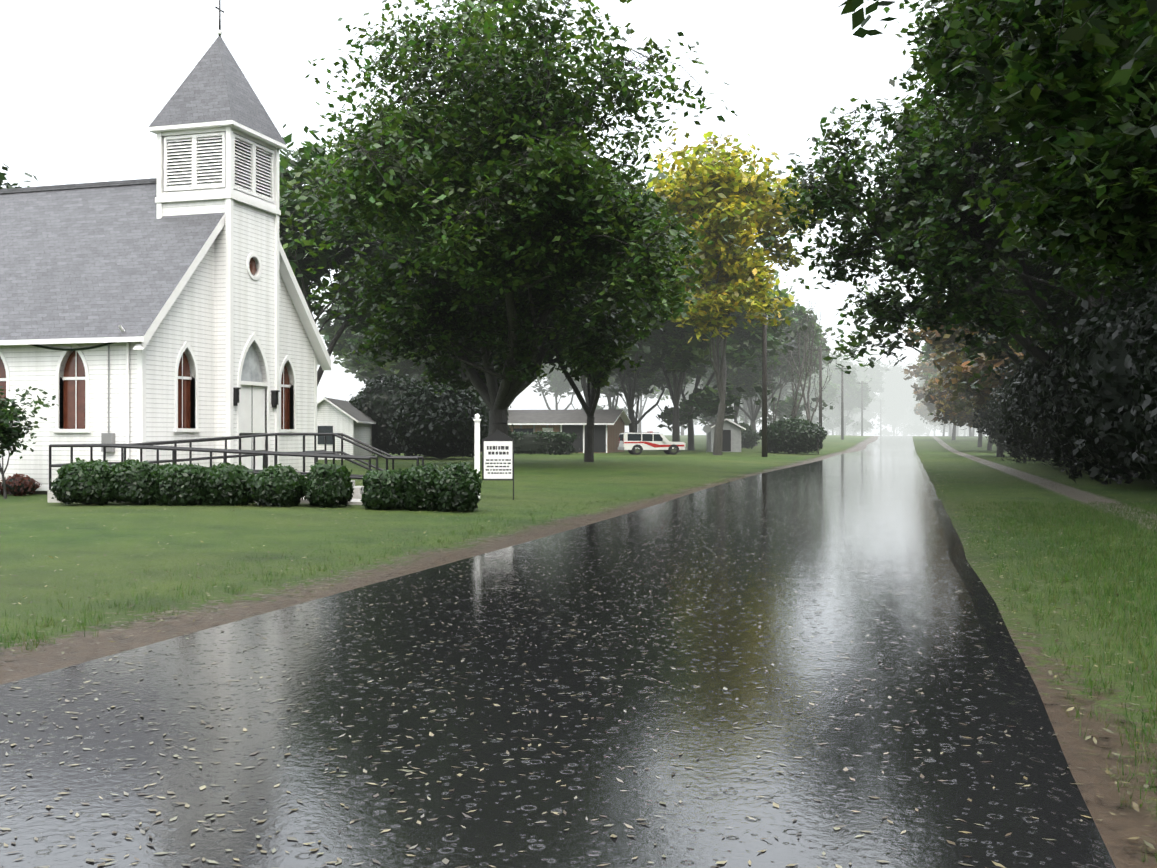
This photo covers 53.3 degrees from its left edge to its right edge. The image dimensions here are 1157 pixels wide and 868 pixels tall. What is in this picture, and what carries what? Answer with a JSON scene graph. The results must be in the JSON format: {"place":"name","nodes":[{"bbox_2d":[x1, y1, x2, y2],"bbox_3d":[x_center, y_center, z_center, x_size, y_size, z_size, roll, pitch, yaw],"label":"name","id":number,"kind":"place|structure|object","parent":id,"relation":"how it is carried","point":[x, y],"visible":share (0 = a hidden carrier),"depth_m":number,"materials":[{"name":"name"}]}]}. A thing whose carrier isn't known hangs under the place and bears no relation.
{"place":"outdoors","nodes":[
{"label":"outdoors","id":0,"kind":"place"},
{"bbox_2d":[0,0,1017,435],"label":"sky","id":1,"kind":"structure","parent":0,"point":[83,83],"materials":[{"name":"white"}]},
{"bbox_2d":[0,436,1115,867],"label":"road","id":2,"kind":"structure","parent":0,"point":[716,790],"depth_m":6.57,"materials":[{"name":"asphalt"}]},
{"bbox_2d":[0,465,1154,867],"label":"road leaf litter","id":3,"kind":"object","parent":2,"relation":"on","point":[446,861],"visible":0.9,"depth_m":6.10,"materials":[{"name":"plant"}]},
{"bbox_2d":[0,435,1156,867],"bbox_3d":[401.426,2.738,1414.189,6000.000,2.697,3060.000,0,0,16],"label":"ground","id":4,"kind":"structure","parent":0,"point":[132,533],"depth_m":15.82,"materials":[{"name":"green plant"}]},
{"bbox_2d":[0,163,37,188],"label":"tree","id":5,"kind":"object","parent":4,"relation":"on","point":[8,185],"visible":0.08,"depth_m":63.14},
{"bbox_2d":[0,473,41,495],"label":"bush","id":6,"kind":"object","parent":4,"relation":"on","point":[26,483],"depth_m":27.53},
{"bbox_2d":[0,386,58,498],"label":"tree sapling","id":7,"kind":"object","parent":4,"relation":"on","point":[12,432],"depth_m":26.29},
{"bbox_2d":[49,458,112,504],"bbox_3d":[-10.198,1.005,23.999,1.433,1.029,1.266,0,0,-1],"label":"hedge bush","id":8,"kind":"object","parent":4,"relation":"on","point":[95,471],"depth_m":23.62,"materials":[{"name":"plant"}]},
{"bbox_2d":[105,458,159,504],"bbox_3d":[-9.213,1.011,24.208,1.342,1.009,1.201,0,0,-1],"label":"hedge bush","id":9,"kind":"object","parent":4,"relation":"on","point":[137,471],"depth_m":23.76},
{"bbox_2d":[0,240,313,484],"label":"church walls","id":10,"kind":"structure","parent":4,"relation":"on","point":[189,317],"depth_m":28.36,"materials":[{"name":"wood"}]},
{"bbox_2d":[0,325,316,493],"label":"church trim","id":11,"kind":"structure","parent":10,"relation":"attached to","point":[75,418],"depth_m":28.18,"materials":[{"name":"wood"}]},
{"bbox_2d":[0,178,331,370],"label":"church roof","id":12,"kind":"structure","parent":10,"relation":"on","point":[97,262],"depth_m":29.88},
{"bbox_2d":[148,0,286,469],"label":"church steeple","id":13,"kind":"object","parent":10,"relation":"on","point":[213,127],"depth_m":30.71,"materials":[{"name":"wood"}]},
{"bbox_2d":[150,462,207,505],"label":"hedge bush","id":14,"kind":"object","parent":4,"relation":"on","point":[161,474],"depth_m":23.65,"materials":[{"name":"plant"}]},
{"bbox_2d":[163,199,274,466],"bbox_3d":[-9.832,-2.504,31.574,2.100,7.550,2.300,0,0,16],"label":"tower shaft","id":15,"kind":"object","parent":4,"relation":"on","point":[253,300],"visible":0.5,"depth_m":30.72,"materials":[{"name":"wood"}]},
{"bbox_2d":[199,461,255,505],"bbox_3d":[-7.369,1.061,24.190,1.197,0.980,1.252,0,0,-1],"label":"hedge bush","id":16,"kind":"object","parent":4,"relation":"on","point":[239,475],"depth_m":23.82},
{"bbox_2d":[47,433,423,504],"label":"access ramp","id":17,"kind":"structure","parent":4,"relation":"on","point":[334,454],"depth_m":26.05,"materials":[{"name":"metal"}]},
{"bbox_2d":[246,463,306,506],"bbox_3d":[-6.251,1.084,24.110,1.242,0.945,1.261,0,0,-1],"label":"hedge bush","id":18,"kind":"object","parent":4,"relation":"on","point":[288,481],"depth_m":23.72,"materials":[{"name":"plant"}]},
{"bbox_2d":[302,462,353,507],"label":"hedge bush","id":19,"kind":"object","parent":4,"relation":"on","point":[343,490],"depth_m":23.88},
{"bbox_2d":[279,118,410,385],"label":"tree","id":20,"kind":"object","parent":4,"relation":"on","point":[287,205],"depth_m":70.03,"materials":[{"name":"plant"}]},
{"bbox_2d":[317,397,375,459],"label":"white outbuilding","id":21,"kind":"structure","parent":4,"relation":"on","point":[341,416],"depth_m":68.20,"materials":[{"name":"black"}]},
{"bbox_2d":[332,351,361,381],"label":"tree","id":22,"kind":"object","parent":4,"relation":"on","point":[352,371],"depth_m":137.54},
{"bbox_2d":[360,469,405,509],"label":"hedge bush","id":23,"kind":"object","parent":4,"relation":"on","point":[388,479],"depth_m":23.74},
{"bbox_2d":[338,356,437,384],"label":"tree leaves","id":24,"kind":"object","parent":4,"relation":"on","point":[346,363],"visible":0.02,"depth_m":129.59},
{"bbox_2d":[349,369,431,455],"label":"shrub","id":25,"kind":"object","parent":4,"relation":"on","point":[380,381],"depth_m":75.28,"materials":[{"name":"plant"}]},
{"bbox_2d":[313,280,482,380],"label":"tree","id":26,"kind":"object","parent":4,"relation":"on","point":[346,343],"depth_m":106.70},
{"bbox_2d":[335,292,498,384],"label":"tree","id":27,"kind":"object","parent":4,"relation":"on","point":[404,364],"depth_m":99.68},
{"bbox_2d":[398,463,439,510],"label":"hedge bush","id":28,"kind":"object","parent":4,"relation":"on","point":[425,480],"depth_m":23.89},
{"bbox_2d":[386,381,488,458],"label":"shrub","id":29,"kind":"object","parent":4,"relation":"on","point":[396,425],"depth_m":67.88,"materials":[{"name":"plant"}]},
{"bbox_2d":[430,461,482,512],"bbox_3d":[-2.558,1.121,24.178,1.097,1.106,1.302,0,0,-1],"label":"hedge bush","id":30,"kind":"object","parent":4,"relation":"on","point":[470,479],"depth_m":23.79,"materials":[{"name":"plant"}]},
{"bbox_2d":[460,388,513,455],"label":"shrub","id":31,"kind":"object","parent":4,"relation":"on","point":[483,406],"depth_m":77.63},
{"bbox_2d":[473,414,513,499],"bbox_3d":[-2.074,0.678,28.252,0.990,2.360,0.180,0,0,-1],"label":"church sign","id":32,"kind":"object","parent":4,"relation":"on","point":[497,454],"visible":1,"depth_m":28.22,"materials":[{"name":"wood"}]},
{"bbox_2d":[279,0,739,435],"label":"tree","id":33,"kind":"object","parent":4,"relation":"on","point":[581,251],"depth_m":47.84,"materials":[{"name":"plant"}]},
{"bbox_2d":[511,430,579,454],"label":"house hedge","id":34,"kind":"object","parent":4,"relation":"on","point":[566,438],"depth_m":85.12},
{"bbox_2d":[537,377,574,409],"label":"tree","id":35,"kind":"object","parent":4,"relation":"on","point":[556,406],"visible":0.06,"depth_m":188.75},
{"bbox_2d":[531,356,604,409],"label":"tree leaves","id":36,"kind":"object","parent":4,"relation":"on","point":[560,377],"visible":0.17,"depth_m":186.11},
{"bbox_2d":[507,409,630,452],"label":"brick ranch house","id":37,"kind":"structure","parent":4,"relation":"on","point":[616,421],"depth_m":95.31,"materials":[{"name":"grey"}]},
{"bbox_2d":[0,468,1156,848],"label":"lawn leaf litter","id":38,"kind":"object","parent":4,"relation":"on","point":[1136,808],"visible":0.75,"depth_m":11.56,"materials":[{"name":"brown plant"}]},
{"bbox_2d":[469,211,696,461],"bbox_3d":[-0.472,-5.156,60.268,14.401,13.930,13.472,0,0,16],"label":"tree","id":39,"kind":"object","parent":4,"relation":"on","point":[596,376],"depth_m":59.99,"materials":[{"name":"plant"}]},
{"bbox_2d":[560,425,606,452],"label":"carport posts","id":40,"kind":"object","parent":4,"relation":"on","point":[584,437],"visible":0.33,"depth_m":94.24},
{"bbox_2d":[554,155,654,404],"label":"tree","id":41,"kind":"object","parent":4,"relation":"on","point":[584,384],"depth_m":101.17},
{"bbox_2d":[554,347,663,408],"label":"tree","id":42,"kind":"object","parent":4,"relation":"on","point":[610,380],"depth_m":144.13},
{"bbox_2d":[621,386,652,431],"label":"tree","id":43,"kind":"object","parent":4,"relation":"on","point":[640,415],"visible":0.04,"depth_m":204.89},
{"bbox_2d":[603,385,686,414],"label":"tree leaves","id":44,"kind":"object","parent":4,"relation":"on","point":[649,395],"visible":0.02,"depth_m":206.28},
{"bbox_2d":[618,431,686,454],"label":"suv","id":45,"kind":"object","parent":4,"relation":"on","point":[636,443],"visible":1,"depth_m":85.21,"materials":[{"name":"white paint"}]},
{"bbox_2d":[606,367,716,433],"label":"tree","id":46,"kind":"object","parent":4,"relation":"on","point":[657,379],"depth_m":113.46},
{"bbox_2d":[613,160,719,431],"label":"tree","id":47,"kind":"object","parent":4,"relation":"on","point":[647,370],"depth_m":100.96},
{"bbox_2d":[653,378,702,434],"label":"tree","id":48,"kind":"object","parent":4,"relation":"on","point":[690,388],"depth_m":221.49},
{"bbox_2d":[623,148,772,452],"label":"tree","id":49,"kind":"object","parent":4,"relation":"on","point":[692,353],"depth_m":94.88,"materials":[{"name":"plant"}]},
{"bbox_2d":[661,375,742,421],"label":"tree","id":50,"kind":"object","parent":4,"relation":"on","point":[667,393],"depth_m":168.05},
{"bbox_2d":[703,425,710,432],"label":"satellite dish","id":51,"kind":"object","parent":4,"relation":"on","point":[706,428],"visible":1,"depth_m":92.22,"materials":[{"name":"grey"}]},
{"bbox_2d":[702,418,745,451],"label":"grey shed","id":52,"kind":"structure","parent":4,"relation":"on","point":[731,436],"depth_m":98.80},
{"bbox_2d":[650,248,806,449],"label":"tree","id":53,"kind":"object","parent":4,"relation":"on","point":[737,354],"depth_m":106.63,"materials":[{"name":"plant"}]},
{"bbox_2d":[641,121,822,454],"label":"yellow tree","id":54,"kind":"object","parent":4,"relation":"on","point":[728,292],"depth_m":80.96,"materials":[{"name":"plant"}]},
{"bbox_2d":[665,261,799,422],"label":"tree","id":55,"kind":"object","parent":4,"relation":"on","point":[743,378],"depth_m":124.65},
{"bbox_2d":[727,404,761,426],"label":"tree","id":56,"kind":"object","parent":4,"relation":"on","point":[744,417],"depth_m":302.82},
{"bbox_2d":[736,422,760,448],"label":"roadside shrub","id":57,"kind":"object","parent":4,"relation":"on","point":[751,434],"depth_m":117.33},
{"bbox_2d":[699,287,825,445],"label":"tree","id":58,"kind":"object","parent":4,"relation":"on","point":[801,311],"depth_m":138.28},
{"bbox_2d":[741,377,783,424],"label":"tree","id":59,"kind":"object","parent":4,"relation":"on","point":[745,406],"depth_m":181.82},
{"bbox_2d":[752,294,779,456],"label":"utility pole","id":60,"kind":"object","parent":4,"relation":"on","point":[764,390],"visible":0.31,"depth_m":82.16,"materials":[{"name":"brown wood"}]},
{"bbox_2d":[758,393,786,425],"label":"tree","id":61,"kind":"object","parent":4,"relation":"on","point":[777,419],"depth_m":224.18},
{"bbox_2d":[758,334,798,422],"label":"tree","id":62,"kind":"object","parent":4,"relation":"on","point":[773,404],"visible":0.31,"depth_m":124.62,"materials":[{"name":"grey plant"}]},
{"bbox_2d":[733,322,829,423],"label":"tree","id":63,"kind":"object","parent":4,"relation":"on","point":[784,390],"depth_m":193.84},
{"bbox_2d":[730,290,840,425],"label":"tree","id":64,"kind":"object","parent":4,"relation":"on","point":[784,408],"depth_m":150.27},
{"bbox_2d":[759,415,827,453],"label":"roadside shrub","id":65,"kind":"object","parent":4,"relation":"on","point":[812,428],"depth_m":96.57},
{"bbox_2d":[775,299,836,421],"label":"tree","id":66,"kind":"object","parent":4,"relation":"on","point":[807,403],"visible":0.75,"depth_m":119.33,"materials":[{"name":"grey plant"}]},
{"bbox_2d":[785,296,829,418],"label":"tree","id":67,"kind":"object","parent":4,"relation":"on","point":[794,411],"visible":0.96,"depth_m":105.06,"materials":[{"name":"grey plant"}]},
{"bbox_2d":[787,373,832,422],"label":"tree","id":68,"kind":"object","parent":4,"relation":"on","point":[812,395],"depth_m":233.43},
{"bbox_2d":[799,367,840,423],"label":"tree","id":69,"kind":"object","parent":4,"relation":"on","point":[831,389],"depth_m":244.60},
{"bbox_2d":[810,346,830,445],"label":"utility pole","id":70,"kind":"object","parent":4,"relation":"on","point":[820,379],"visible":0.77,"depth_m":128.48,"materials":[{"name":"brown wood"}]},
{"bbox_2d":[770,296,877,400],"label":"power lines","id":71,"kind":"object","parent":70,"relation":"attached to","point":[810,345],"visible":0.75,"depth_m":111.70,"materials":[{"name":"black metal"}]},
{"bbox_2d":[803,343,856,434],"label":"tree","id":72,"kind":"object","parent":4,"relation":"on","point":[838,360],"depth_m":314.75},
{"bbox_2d":[813,389,853,434],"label":"tree","id":73,"kind":"object","parent":4,"relation":"on","point":[830,413],"depth_m":284.69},
{"bbox_2d":[818,365,859,429],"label":"tree","id":74,"kind":"object","parent":4,"relation":"on","point":[833,418],"depth_m":310.31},
{"bbox_2d":[835,366,846,439],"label":"utility pole","id":75,"kind":"object","parent":4,"relation":"on","point":[842,419],"visible":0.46,"depth_m":178.82,"materials":[{"name":"brown wood"}]},
{"bbox_2d":[823,360,872,434],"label":"tree","id":76,"kind":"object","parent":4,"relation":"on","point":[851,386],"depth_m":270.68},
{"bbox_2d":[836,412,860,434],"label":"tree","id":77,"kind":"object","parent":4,"relation":"on","point":[848,427],"depth_m":339.52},
{"bbox_2d":[838,354,864,434],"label":"tree","id":78,"kind":"object","parent":4,"relation":"on","point":[852,370],"depth_m":326.48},
{"bbox_2d":[838,356,865,434],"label":"tree","id":79,"kind":"object","parent":4,"relation":"on","point":[852,366],"depth_m":363.34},
{"bbox_2d":[835,395,873,434],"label":"tree","id":80,"kind":"object","parent":4,"relation":"on","point":[866,425],"depth_m":304.28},
{"bbox_2d":[822,356,889,435],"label":"tree","id":81,"kind":"object","parent":4,"relation":"on","point":[875,383],"depth_m":332.86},
{"bbox_2d":[848,403,872,435],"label":"tree","id":82,"kind":"object","parent":4,"relation":"on","point":[867,415],"depth_m":366.51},
{"bbox_2d":[857,381,867,435],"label":"utility pole","id":83,"kind":"object","parent":4,"relation":"on","point":[861,383],"visible":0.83,"depth_m":241.23,"materials":[{"name":"brown wood"}]},
{"bbox_2d":[856,392,888,435],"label":"tree","id":84,"kind":"object","parent":4,"relation":"on","point":[875,406],"depth_m":378.13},
{"bbox_2d":[880,399,882,435],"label":"utility pole","id":85,"kind":"object","parent":4,"relation":"on","point":[880,418],"visible":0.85,"depth_m":331.87,"materials":[{"name":"brown wood"}]},
{"bbox_2d":[875,414,904,435],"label":"tree","id":86,"kind":"object","parent":4,"relation":"on","point":[885,431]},
{"bbox_2d":[876,356,918,435],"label":"tree","id":87,"kind":"object","parent":4,"relation":"on","point":[898,389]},
{"bbox_2d":[884,407,919,435],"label":"tree","id":88,"kind":"object","parent":4,"relation":"on","point":[899,429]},
{"bbox_2d":[898,366,918,435],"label":"tree","id":89,"kind":"object","parent":4,"relation":"on","point":[907,419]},
{"bbox_2d":[905,413,927,435],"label":"tree","id":90,"kind":"object","parent":4,"relation":"on","point":[910,418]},
{"bbox_2d":[906,406,931,435],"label":"tree","id":91,"kind":"object","parent":4,"relation":"on","point":[920,422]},
{"bbox_2d":[905,395,935,435],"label":"tree","id":92,"kind":"object","parent":4,"relation":"on","point":[915,427],"depth_m":386.72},
{"bbox_2d":[908,398,932,433],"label":"tree","id":93,"kind":"object","parent":4,"relation":"on","point":[913,414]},
{"bbox_2d":[912,380,951,435],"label":"tree","id":94,"kind":"object","parent":4,"relation":"on","point":[920,385],"depth_m":248.29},
{"bbox_2d":[914,392,956,435],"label":"tree","id":95,"kind":"object","parent":4,"relation":"on","point":[920,408],"depth_m":236.60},
{"bbox_2d":[902,353,973,439],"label":"tree","id":96,"kind":"object","parent":4,"relation":"on","point":[925,367],"depth_m":174.01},
{"bbox_2d":[916,359,967,435],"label":"tree","id":97,"kind":"object","parent":4,"relation":"on","point":[918,378],"depth_m":273.55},
{"bbox_2d":[934,425,952,432],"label":"tree","id":98,"kind":"object","parent":4,"relation":"on","point":[946,430],"depth_m":338.49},
{"bbox_2d":[927,421,966,429],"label":"tree","id":99,"kind":"object","parent":4,"relation":"on","point":[935,424],"depth_m":285.47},
{"bbox_2d":[923,379,971,436],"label":"tree","id":100,"kind":"object","parent":4,"relation":"on","point":[970,432],"depth_m":210.39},
{"bbox_2d":[923,373,978,433],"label":"tree","id":101,"kind":"object","parent":4,"relation":"on","point":[930,376],"depth_m":161.71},
{"bbox_2d":[920,340,982,446],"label":"tree","id":102,"kind":"object","parent":4,"relation":"on","point":[927,349],"depth_m":136.63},
{"bbox_2d":[923,347,991,450],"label":"autumn tree","id":103,"kind":"object","parent":4,"relation":"on","point":[935,390],"depth_m":119.86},
{"bbox_2d":[761,0,1156,476],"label":"tree","id":104,"kind":"object","parent":4,"relation":"on","point":[942,162],"depth_m":44.29,"materials":[{"name":"plant"}]},
{"bbox_2d":[952,426,976,435],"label":"tree","id":105,"kind":"object","parent":4,"relation":"on","point":[962,427],"depth_m":359.46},
{"bbox_2d":[928,353,1003,450],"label":"tree","id":106,"kind":"object","parent":4,"relation":"on","point":[947,407],"depth_m":111.76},
{"bbox_2d":[963,425,977,435],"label":"tree","id":107,"kind":"object","parent":4,"relation":"on","point":[965,426],"depth_m":309.24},
{"bbox_2d":[902,294,1060,456],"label":"tree","id":108,"kind":"object","parent":4,"relation":"on","point":[962,371],"depth_m":86.50,"materials":[{"name":"plant"}]},
{"bbox_2d":[823,142,1143,467],"bbox_3d":[24.038,-6.645,58.554,23.416,21.320,23.338,0,0,16],"label":"tree","id":109,"kind":"object","parent":4,"relation":"on","point":[997,348],"depth_m":62.37,"materials":[{"name":"plant"}]},
{"bbox_2d":[972,378,1012,450],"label":"shrub","id":110,"kind":"object","parent":4,"relation":"on","point":[982,416],"depth_m":85.70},
{"bbox_2d":[980,362,1052,460],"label":"shrub","id":111,"kind":"object","parent":4,"relation":"on","point":[997,410],"depth_m":75.23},
{"bbox_2d":[989,371,1067,463],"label":"shrub","id":112,"kind":"object","parent":4,"relation":"on","point":[1017,453],"depth_m":66.36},
{"bbox_2d":[996,344,1096,466],"bbox_3d":[24.926,-1.802,56.313,8.653,6.948,11.450,0,0,16],"label":"shrub","id":113,"kind":"object","parent":4,"relation":"on","point":[1018,431],"depth_m":55.92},
{"bbox_2d":[1008,304,1108,468],"bbox_3d":[23.255,-2.162,48.628,9.838,7.536,12.778,0,0,16],"label":"shrub","id":114,"kind":"object","parent":4,"relation":"on","point":[1046,427],"depth_m":49.13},
{"bbox_2d":[1029,305,1143,479],"bbox_3d":[20.941,-1.564,42.191,8.503,7.077,11.783,0,0,16],"label":"shrub","id":115,"kind":"object","parent":4,"relation":"on","point":[1057,405],"depth_m":42.30,"materials":[{"name":"plant"}]},
{"bbox_2d":[1046,276,1156,484],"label":"shrub","id":116,"kind":"object","parent":4,"relation":"on","point":[1113,312],"depth_m":33.93,"materials":[{"name":"plant"}]},
{"bbox_2d":[1114,301,1156,489],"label":"shrub","id":117,"kind":"object","parent":4,"relation":"on","point":[1148,435],"depth_m":29.64,"materials":[{"name":"plant"}]},
{"bbox_2d":[837,0,1156,284],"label":"tree","id":118,"kind":"object","parent":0,"point":[1069,199],"depth_m":17.86,"materials":[{"name":"plant"}]},
{"bbox_2d":[889,0,1156,289],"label":"tree","id":119,"kind":"object","parent":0,"point":[939,26],"depth_m":30.61,"materials":[{"name":"plant"}]},
{"bbox_2d":[945,0,1156,305],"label":"tree","id":120,"kind":"object","parent":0,"point":[1123,21],"depth_m":29.72,"materials":[{"name":"plant"}]}
]}

